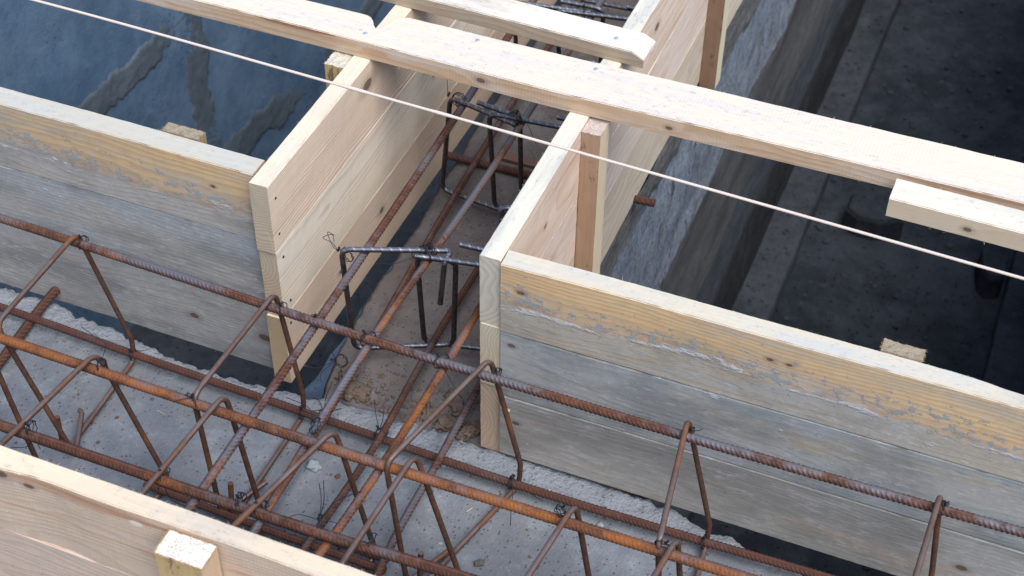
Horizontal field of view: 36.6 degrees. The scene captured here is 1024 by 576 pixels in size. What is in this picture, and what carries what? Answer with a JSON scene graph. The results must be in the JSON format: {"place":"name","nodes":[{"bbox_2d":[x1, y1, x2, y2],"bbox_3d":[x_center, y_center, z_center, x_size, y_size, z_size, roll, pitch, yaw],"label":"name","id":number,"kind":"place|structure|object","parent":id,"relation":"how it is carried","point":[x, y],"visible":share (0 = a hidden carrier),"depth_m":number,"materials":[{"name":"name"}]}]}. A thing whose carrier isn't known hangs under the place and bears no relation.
{"place":"outdoors","nodes":[
{"label":"outdoors","id":0,"kind":"place"},
{"bbox_2d":[30,0,1023,279],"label":"string line","id":1,"kind":"object","parent":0,"point":[540,142],"visible":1,"depth_m":2.52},
{"bbox_2d":[125,0,1023,575],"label":"pit floor","id":2,"kind":"structure","parent":0,"point":[915,310],"depth_m":5.56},
{"bbox_2d":[0,0,395,335],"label":"pit side wall","id":3,"kind":"structure","parent":2,"relation":"on","point":[143,78],"depth_m":4.99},
{"bbox_2d":[0,288,801,575],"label":"foundation wall","id":4,"kind":"structure","parent":2,"relation":"on","point":[119,438],"depth_m":2.72,"materials":[{"name":"concrete"}]},
{"bbox_2d":[0,371,38,457],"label":"stirrup","id":5,"kind":"object","parent":4,"relation":"on","point":[13,407],"visible":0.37,"depth_m":2.59,"materials":[{"name":"brown metal"}]},
{"bbox_2d":[0,419,477,575],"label":"reinforcing bar","id":6,"kind":"object","parent":5,"relation":"attached to","point":[277,519],"visible":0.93,"depth_m":2.29,"materials":[{"name":"brown metal"}]},
{"bbox_2d":[11,420,39,447],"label":"tie wire","id":7,"kind":"object","parent":6,"relation":"attached to","point":[27,424],"visible":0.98,"depth_m":2.39,"materials":[{"name":"black metal"}]},
{"bbox_2d":[157,468,201,514],"bbox_3d":[-0.488,0.312,2.343,0.101,0.098,0.029,16,46,15],"label":"tie wire","id":8,"kind":"object","parent":6,"relation":"attached to","point":[166,490],"visible":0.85,"depth_m":2.35,"materials":[{"name":"black metal"}]},
{"bbox_2d":[234,491,248,506],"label":"tie wire","id":9,"kind":"object","parent":6,"relation":"attached to","point":[238,497],"visible":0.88,"depth_m":2.29,"materials":[{"name":"black metal"}]},
{"bbox_2d":[252,500,268,513],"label":"tie wire","id":10,"kind":"object","parent":6,"relation":"attached to","point":[265,501],"visible":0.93,"depth_m":2.29,"materials":[{"name":"black metal"}]},
{"bbox_2d":[285,480,361,528],"bbox_3d":[-0.274,0.315,2.247,0.112,0.108,0.029,-13,45,-14],"label":"tie wire","id":11,"kind":"object","parent":6,"relation":"attached to","point":[319,518],"visible":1,"depth_m":2.26,"materials":[{"name":"black metal"}]},
{"bbox_2d":[367,532,376,562],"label":"tie wire","id":12,"kind":"object","parent":6,"relation":"attached to","point":[369,538],"visible":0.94,"depth_m":2.24,"materials":[{"name":"black metal"}]},
{"bbox_2d":[0,286,59,368],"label":"reinforcing bar","id":13,"kind":"object","parent":4,"relation":"on","point":[41,307],"visible":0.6,"depth_m":2.95,"materials":[{"name":"red metal"}]},
{"bbox_2d":[0,235,135,445],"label":"stirrup","id":14,"kind":"object","parent":4,"relation":"on","point":[80,430],"visible":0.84,"depth_m":2.69,"materials":[{"name":"brown metal"}]},
{"bbox_2d":[0,333,758,575],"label":"reinforcing bar","id":15,"kind":"object","parent":14,"relation":"attached to","point":[589,529],"visible":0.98,"depth_m":2.35,"materials":[{"name":"orange metal"}]},
{"bbox_2d":[81,326,107,370],"bbox_3d":[-0.673,0.101,2.517,0.027,0.043,0.092,-17,46,-18],"label":"tie wire","id":16,"kind":"object","parent":15,"relation":"attached to","point":[98,360],"visible":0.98,"depth_m":2.49,"materials":[{"name":"black metal"}]},
{"bbox_2d":[173,392,196,409],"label":"tie wire","id":17,"kind":"object","parent":15,"relation":"attached to","point":[191,396],"visible":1,"depth_m":2.44,"materials":[{"name":"black metal"}]},
{"bbox_2d":[286,397,341,434],"bbox_3d":[-0.311,0.204,2.407,0.032,0.040,0.119,-31,52,-29],"label":"tie wire","id":18,"kind":"object","parent":15,"relation":"attached to","point":[314,421],"visible":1,"depth_m":2.40,"materials":[{"name":"black metal"}]},
{"bbox_2d":[554,503,566,516],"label":"tie wire","id":19,"kind":"object","parent":15,"relation":"attached to","point":[562,507],"visible":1,"depth_m":2.27,"materials":[{"name":"black metal"}]},
{"bbox_2d":[654,539,678,547],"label":"tie wire","id":20,"kind":"object","parent":15,"relation":"attached to","point":[665,543],"visible":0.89,"depth_m":2.23,"materials":[{"name":"black metal"}]},
{"bbox_2d":[0,214,1023,538],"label":"reinforcing bar","id":21,"kind":"object","parent":14,"relation":"attached to","point":[582,404],"visible":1,"depth_m":2.46,"materials":[{"name":"metal"}]},
{"bbox_2d":[77,234,88,249],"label":"tie wire","id":22,"kind":"object","parent":21,"relation":"attached to","point":[80,236],"visible":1,"depth_m":2.70,"materials":[{"name":"black metal"}]},
{"bbox_2d":[278,301,286,314],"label":"tie wire","id":23,"kind":"object","parent":21,"relation":"attached to","point":[280,303],"visible":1,"depth_m":2.59,"materials":[{"name":"black metal"}]},
{"bbox_2d":[360,329,384,346],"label":"tie wire","id":24,"kind":"object","parent":21,"relation":"attached to","point":[364,332],"visible":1,"depth_m":2.55,"materials":[{"name":"black metal"}]},
{"bbox_2d":[314,301,479,556],"bbox_3d":[0.171,-0.355,3.044,0.037,0.014,2.521,16,46,16],"label":"reinforcing bar","id":25,"kind":"object","parent":21,"relation":"attached to","point":[360,497],"visible":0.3,"depth_m":2.43,"materials":[{"name":"orange metal"}]},
{"bbox_2d":[414,242,484,350],"bbox_3d":[-0.081,0.029,2.795,0.184,0.272,0.054,8,44,8],"label":"hoop","id":26,"kind":"object","parent":25,"relation":"attached to","point":[425,338],"visible":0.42,"depth_m":2.74,"materials":[{"name":"metal"}]},
{"bbox_2d":[487,112,565,206],"bbox_3d":[0.057,-0.239,3.078,0.214,0.270,0.040,12,45,12],"label":"hoop","id":27,"kind":"object","parent":25,"relation":"attached to","point":[491,116],"visible":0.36,"depth_m":3.01,"materials":[{"name":"metal"}]},
{"bbox_2d":[507,109,535,143],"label":"tie wire","id":28,"kind":"object","parent":27,"relation":"attached to","point":[517,113],"visible":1,"depth_m":2.98,"materials":[{"name":"black metal"}]},
{"bbox_2d":[556,5,634,54],"bbox_3d":[0.201,-0.492,3.346,0.228,0.270,0.043,9,44,8],"label":"hoop","id":29,"kind":"object","parent":25,"relation":"attached to","point":[596,15],"visible":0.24,"depth_m":3.25,"materials":[{"name":"metal"}]},
{"bbox_2d":[582,0,631,11],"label":"hoop","id":30,"kind":"object","parent":25,"relation":"attached to","point":[611,5],"visible":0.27,"depth_m":3.73,"materials":[{"name":"metal"}]},
{"bbox_2d":[433,351,479,419],"bbox_3d":[-0.083,0.154,2.530,0.088,0.113,0.029,22,48,21],"label":"tie wire","id":31,"kind":"object","parent":21,"relation":"attached to","point":[438,354],"visible":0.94,"depth_m":2.52,"materials":[{"name":"black metal"}]},
{"bbox_2d":[493,367,502,376],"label":"tie wire","id":32,"kind":"object","parent":21,"relation":"attached to","point":[500,368],"visible":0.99,"depth_m":2.49,"materials":[{"name":"black metal"}]},
{"bbox_2d":[688,426,702,434],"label":"tie wire","id":33,"kind":"object","parent":21,"relation":"attached to","point":[692,428],"visible":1,"depth_m":2.40,"materials":[{"name":"black metal"}]},
{"bbox_2d":[941,500,949,513],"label":"tie wire","id":34,"kind":"object","parent":21,"relation":"attached to","point":[945,503],"visible":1,"depth_m":2.30,"materials":[{"name":"black metal"}]},
{"bbox_2d":[0,355,166,498],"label":"stirrup","id":35,"kind":"object","parent":4,"relation":"on","point":[44,402],"visible":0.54,"depth_m":2.48,"materials":[{"name":"brown metal"}]},
{"bbox_2d":[0,87,273,367],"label":"formwork panel","id":36,"kind":"object","parent":4,"relation":"on","point":[173,196],"visible":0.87,"depth_m":2.78,"materials":[{"name":"grey wood"}]},
{"bbox_2d":[0,445,374,575],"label":"formwork panel","id":37,"kind":"object","parent":4,"relation":"on","point":[56,520],"visible":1,"depth_m":2.12,"materials":[{"name":"beige wood"}]},
{"bbox_2d":[139,396,262,508],"bbox_3d":[-0.492,0.364,2.439,0.068,0.300,0.289,16,46,15],"label":"stirrup","id":38,"kind":"object","parent":4,"relation":"on","point":[150,483],"visible":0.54,"depth_m":2.40,"materials":[{"name":"brown metal"}]},
{"bbox_2d":[192,294,305,514],"bbox_3d":[-0.429,0.201,2.612,0.063,0.298,0.271,16,46,15],"label":"stirrup","id":39,"kind":"object","parent":4,"relation":"on","point":[260,484],"visible":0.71,"depth_m":2.58,"materials":[{"name":"brown metal"}]},
{"bbox_2d":[143,481,386,573],"bbox_3d":[-0.419,0.400,2.593,0.458,0.014,0.017,17,46,16],"label":"reinforcing bar","id":40,"kind":"object","parent":4,"relation":"on","point":[280,534],"visible":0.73,"depth_m":2.58,"materials":[{"name":"red metal"}]},
{"bbox_2d":[231,431,375,571],"bbox_3d":[-0.331,0.411,2.392,0.067,0.301,0.303,26,49,24],"label":"stirrup","id":41,"kind":"object","parent":4,"relation":"on","point":[275,485],"visible":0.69,"depth_m":2.35,"materials":[{"name":"brown metal"}]},
{"bbox_2d":[305,459,322,471],"bbox_3d":[-0.348,0.312,2.720,0.030,0.013,0.025,29,50,26],"label":"pebble","id":42,"kind":"object","parent":4,"relation":"on","point":[313,465],"visible":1,"depth_m":2.72,"materials":[{"name":"white stone"}]},
{"bbox_2d":[255,518,388,562],"bbox_3d":[-0.317,0.414,2.576,0.244,0.013,0.014,16,46,15],"label":"reinforcing bar","id":43,"kind":"object","parent":4,"relation":"on","point":[370,556],"visible":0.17,"depth_m":2.56,"materials":[{"name":"metal"}]},
{"bbox_2d":[339,456,460,569],"bbox_3d":[-0.174,0.455,2.348,0.083,0.301,0.293,18,46,18],"label":"stirrup","id":44,"kind":"object","parent":4,"relation":"on","point":[381,505],"visible":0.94,"depth_m":2.32,"materials":[{"name":"brown metal"}]},
{"bbox_2d":[0,303,834,575],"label":"reinforcing bar","id":45,"kind":"object","parent":4,"relation":"on","point":[748,554],"visible":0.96,"depth_m":2.69,"materials":[{"name":"red metal"}]},
{"bbox_2d":[128,348,143,360],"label":"tie wire","id":46,"kind":"object","parent":45,"relation":"attached to","point":[130,350],"visible":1,"depth_m":2.87,"materials":[{"name":"black metal"}]},
{"bbox_2d":[298,405,315,418],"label":"tie wire","id":47,"kind":"object","parent":45,"relation":"attached to","point":[301,407],"visible":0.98,"depth_m":2.77,"materials":[{"name":"black metal"}]},
{"bbox_2d":[313,381,341,412],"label":"tie wire","id":48,"kind":"object","parent":45,"relation":"attached to","point":[325,400],"visible":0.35,"depth_m":2.76,"materials":[{"name":"black metal"}]},
{"bbox_2d":[373,402,388,438],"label":"tie wire","id":49,"kind":"object","parent":45,"relation":"attached to","point":[378,427],"visible":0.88,"depth_m":2.72,"materials":[{"name":"black metal"}]},
{"bbox_2d":[299,267,479,551],"bbox_3d":[0.053,-0.240,3.248,0.036,0.014,2.480,16,46,15],"label":"reinforcing bar","id":50,"kind":"object","parent":45,"relation":"on","point":[360,468],"visible":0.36,"depth_m":2.76,"materials":[{"name":"metal"}]},
{"bbox_2d":[440,97,523,213],"bbox_3d":[-0.064,-0.265,3.104,0.194,0.270,0.025,20,47,19],"label":"hoop","id":51,"kind":"object","parent":50,"relation":"attached to","point":[487,113],"visible":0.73,"depth_m":3.06,"materials":[{"name":"metal"}]},
{"bbox_2d":[184,0,536,511],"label":"reinforcing bar","id":52,"kind":"object","parent":51,"relation":"attached to","point":[259,406],"visible":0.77,"depth_m":2.63,"materials":[{"name":"metal"}]},
{"bbox_2d":[513,0,604,62],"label":"hoop","id":53,"kind":"object","parent":52,"relation":"attached to","point":[572,3],"visible":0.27,"depth_m":3.27,"materials":[{"name":"metal"}]},
{"bbox_2d":[249,0,605,534],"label":"reinforcing bar","id":54,"kind":"object","parent":51,"relation":"attached to","point":[276,494],"visible":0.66,"depth_m":2.63,"materials":[{"name":"metal"}]},
{"bbox_2d":[339,246,458,349],"bbox_3d":[-0.200,0.032,2.794,0.209,0.266,0.056,-2,44,-3],"label":"hoop","id":55,"kind":"object","parent":54,"relation":"attached to","point":[415,250],"visible":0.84,"depth_m":2.74,"materials":[{"name":"metal"}]},
{"bbox_2d":[323,232,353,261],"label":"tie wire","id":56,"kind":"object","parent":55,"relation":"attached to","point":[339,249],"visible":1,"depth_m":2.72,"materials":[{"name":"grey metal"}]},
{"bbox_2d":[375,237,444,263],"bbox_3d":[-0.174,-0.054,2.699,0.129,0.038,0.040,-22,48,-22],"label":"tie wire","id":57,"kind":"object","parent":55,"relation":"attached to","point":[430,246],"visible":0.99,"depth_m":2.70,"materials":[{"name":"black metal"}]},
{"bbox_2d":[447,81,466,106],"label":"tie wire","id":58,"kind":"object","parent":51,"relation":"attached to","point":[453,95],"visible":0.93,"depth_m":3.04,"materials":[{"name":"black metal"}]},
{"bbox_2d":[372,379,480,575],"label":"reinforcing bar","id":59,"kind":"object","parent":45,"relation":"on","point":[432,470],"visible":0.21,"depth_m":2.66,"materials":[{"name":"metal"}]},
{"bbox_2d":[498,205,509,223],"bbox_3d":[0.003,-0.043,2.884,0.087,0.244,0.063,0,44,-1],"label":"hoop","id":60,"kind":"object","parent":59,"relation":"attached to","point":[502,209],"visible":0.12,"depth_m":2.82,"materials":[{"name":"metal"}]},
{"bbox_2d":[275,0,581,504],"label":"reinforcing bar","id":61,"kind":"object","parent":45,"relation":"on","point":[410,271],"visible":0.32,"depth_m":3.15,"materials":[{"name":"brown metal"}]},
{"bbox_2d":[508,474,541,525],"bbox_3d":[0.001,0.354,2.639,0.076,0.038,0.071,-32,53,-30],"label":"tie wire","id":62,"kind":"object","parent":45,"relation":"attached to","point":[511,478],"visible":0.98,"depth_m":2.66,"materials":[{"name":"black metal"}]},
{"bbox_2d":[700,534,705,548],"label":"tie wire","id":63,"kind":"object","parent":45,"relation":"attached to","point":[703,538],"visible":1,"depth_m":2.57,"materials":[{"name":"black metal"}]},
{"bbox_2d":[384,360,522,575],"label":"stirrup","id":64,"kind":"object","parent":4,"relation":"on","point":[418,430],"visible":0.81,"depth_m":2.48,"materials":[{"name":"brown metal"}]},
{"bbox_2d":[474,559,484,566],"bbox_3d":[-0.054,0.456,2.574,0.021,0.008,0.014,-13,45,-14],"label":"pebble","id":65,"kind":"object","parent":4,"relation":"on","point":[479,562],"visible":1,"depth_m":2.57,"materials":[{"name":"grey stone"}]},
{"bbox_2d":[525,506,591,575],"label":"stirrup","id":66,"kind":"object","parent":4,"relation":"on","point":[575,510],"visible":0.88,"depth_m":2.26,"materials":[{"name":"brown metal"}]},
{"bbox_2d":[651,540,682,575],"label":"stirrup","id":67,"kind":"object","parent":4,"relation":"on","point":[664,560],"visible":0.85,"depth_m":2.22,"materials":[{"name":"brown metal"}]},
{"bbox_2d":[655,420,711,575],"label":"stirrup","id":68,"kind":"object","parent":4,"relation":"on","point":[687,425],"visible":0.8,"depth_m":2.38,"materials":[{"name":"brown metal"}]},
{"bbox_2d":[499,250,1023,575],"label":"formwork panel","id":69,"kind":"object","parent":4,"relation":"on","point":[897,417],"visible":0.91,"depth_m":2.44,"materials":[{"name":"beige wood"}]},
{"bbox_2d":[912,495,942,575],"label":"stirrup","id":70,"kind":"object","parent":4,"relation":"on","point":[934,523],"visible":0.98,"depth_m":2.28,"materials":[{"name":"brown metal"}]},
{"bbox_2d":[322,0,865,498],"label":"cross wall","id":71,"kind":"structure","parent":2,"relation":"on","point":[690,242],"depth_m":3.79,"materials":[{"name":"concrete"}]},
{"bbox_2d":[305,335,347,381],"bbox_3d":[-0.340,0.120,2.864,0.078,0.089,0.050,-33,53,-30],"label":"tie wire","id":72,"kind":"object","parent":71,"relation":"on","point":[332,359],"visible":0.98,"depth_m":2.89,"materials":[{"name":"black metal"}]},
{"bbox_2d":[2,2,692,572],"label":"mortar crumbs","id":73,"kind":"object","parent":71,"relation":"on","point":[380,374],"visible":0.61,"depth_m":2.85,"materials":[{"name":"concrete"}]},
{"bbox_2d":[338,361,360,379],"bbox_3d":[-0.308,0.160,2.895,0.043,0.023,0.056,22,48,21],"label":"mortar lump","id":74,"kind":"object","parent":71,"relation":"on","point":[343,371],"visible":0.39,"depth_m":2.89,"materials":[{"name":"concrete"}]},
{"bbox_2d":[334,380,372,402],"bbox_3d":[-0.295,0.190,2.859,0.073,0.034,0.047,16,46,15],"label":"mortar lump","id":75,"kind":"object","parent":71,"relation":"on","point":[360,391],"visible":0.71,"depth_m":2.85,"materials":[{"name":"brown concrete"}]},
{"bbox_2d":[305,226,417,399],"bbox_3d":[0.761,-1.509,5.686,0.266,0.373,6.662,16,46,15],"label":"plastic sheet","id":76,"kind":"object","parent":71,"relation":"attached to","point":[315,388],"depth_m":3.60,"materials":[{"name":"plastic"}]},
{"bbox_2d":[248,0,556,382],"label":"formwork panel","id":77,"kind":"object","parent":71,"relation":"on","point":[341,164],"visible":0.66,"depth_m":2.87,"materials":[{"name":"beige wood"}]},
{"bbox_2d":[137,0,1023,210],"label":"batten","id":78,"kind":"object","parent":77,"relation":"on","point":[870,154],"visible":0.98,"depth_m":2.69,"materials":[{"name":"beige wood"}]},
{"bbox_2d":[886,178,1023,251],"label":"batten","id":79,"kind":"object","parent":78,"relation":"attached to","point":[967,216],"visible":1,"depth_m":2.48,"materials":[{"name":"beige wood"}]},
{"bbox_2d":[420,402,436,421],"bbox_3d":[-0.153,0.228,2.826,0.030,0.018,0.054,7,44,6],"label":"mortar lump","id":80,"kind":"object","parent":71,"relation":"on","point":[427,411],"visible":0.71,"depth_m":2.82,"materials":[{"name":"concrete"}]},
{"bbox_2d":[433,414,456,431],"bbox_3d":[-0.115,0.245,2.808,0.055,0.030,0.036,5,44,4],"label":"mortar lump","id":81,"kind":"object","parent":71,"relation":"on","point":[445,423],"visible":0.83,"depth_m":2.80,"materials":[{"name":"brown concrete"}]},
{"bbox_2d":[444,389,464,415],"bbox_3d":[-0.104,0.213,2.843,0.036,0.020,0.077,-18,47,-18],"label":"mortar lump","id":82,"kind":"object","parent":71,"relation":"on","point":[456,404],"visible":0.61,"depth_m":2.83,"materials":[{"name":"concrete"}]},
{"bbox_2d":[455,420,480,441],"bbox_3d":[-0.076,0.258,2.795,0.034,0.032,0.060,33,52,29],"label":"mortar lump","id":83,"kind":"object","parent":71,"relation":"on","point":[468,430],"visible":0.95,"depth_m":2.79,"materials":[{"name":"brown concrete"}]},
{"bbox_2d":[502,151,539,168],"bbox_3d":[0.020,-0.276,3.350,0.080,0.009,0.028,16,46,15],"label":"timber scrap","id":84,"kind":"object","parent":71,"relation":"on","point":[528,162],"visible":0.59,"depth_m":3.35,"materials":[{"name":"brown wood"}]},
{"bbox_2d":[447,152,655,206],"bbox_3d":[0.076,-0.232,3.297,0.472,0.019,0.021,14,45,14],"label":"reinforcing bar","id":85,"kind":"object","parent":71,"relation":"on","point":[513,171],"visible":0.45,"depth_m":3.31,"materials":[{"name":"red metal"}]},
{"bbox_2d":[479,0,741,451],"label":"formwork panel","id":86,"kind":"object","parent":71,"relation":"on","point":[569,208],"visible":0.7,"depth_m":2.81,"materials":[{"name":"beige wood"}]},
{"bbox_2d":[381,0,655,68],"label":"batten","id":87,"kind":"object","parent":86,"relation":"on","point":[583,35],"visible":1,"depth_m":2.86,"materials":[{"name":"beige wood"}]},
{"bbox_2d":[650,0,900,521],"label":"footing","id":88,"kind":"object","parent":2,"relation":"on","point":[871,40],"visible":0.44,"depth_m":5.67,"materials":[{"name":"grey concrete"}]},
{"bbox_2d":[842,192,903,240],"bbox_3d":[1.314,-0.256,5.620,0.214,0.110,0.149,12,48,11],"label":"concrete chunk","id":89,"kind":"object","parent":2,"relation":"on","point":[865,212],"visible":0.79,"depth_m":5.58,"materials":[{"name":"black concrete"}]},
{"bbox_2d":[974,244,1005,299],"bbox_3d":[1.669,-0.057,5.401,0.087,0.120,0.174,8,47,7],"label":"concrete chunk","id":90,"kind":"object","parent":2,"relation":"on","point":[988,284],"visible":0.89,"depth_m":5.36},
{"bbox_2d":[982,250,1023,394],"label":"footing","id":91,"kind":"object","parent":2,"relation":"on","point":[1004,368],"visible":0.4,"depth_m":5.13,"materials":[{"name":"black concrete"}]},
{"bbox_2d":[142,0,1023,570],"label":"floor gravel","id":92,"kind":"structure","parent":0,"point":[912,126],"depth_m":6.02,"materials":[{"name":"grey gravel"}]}
]}

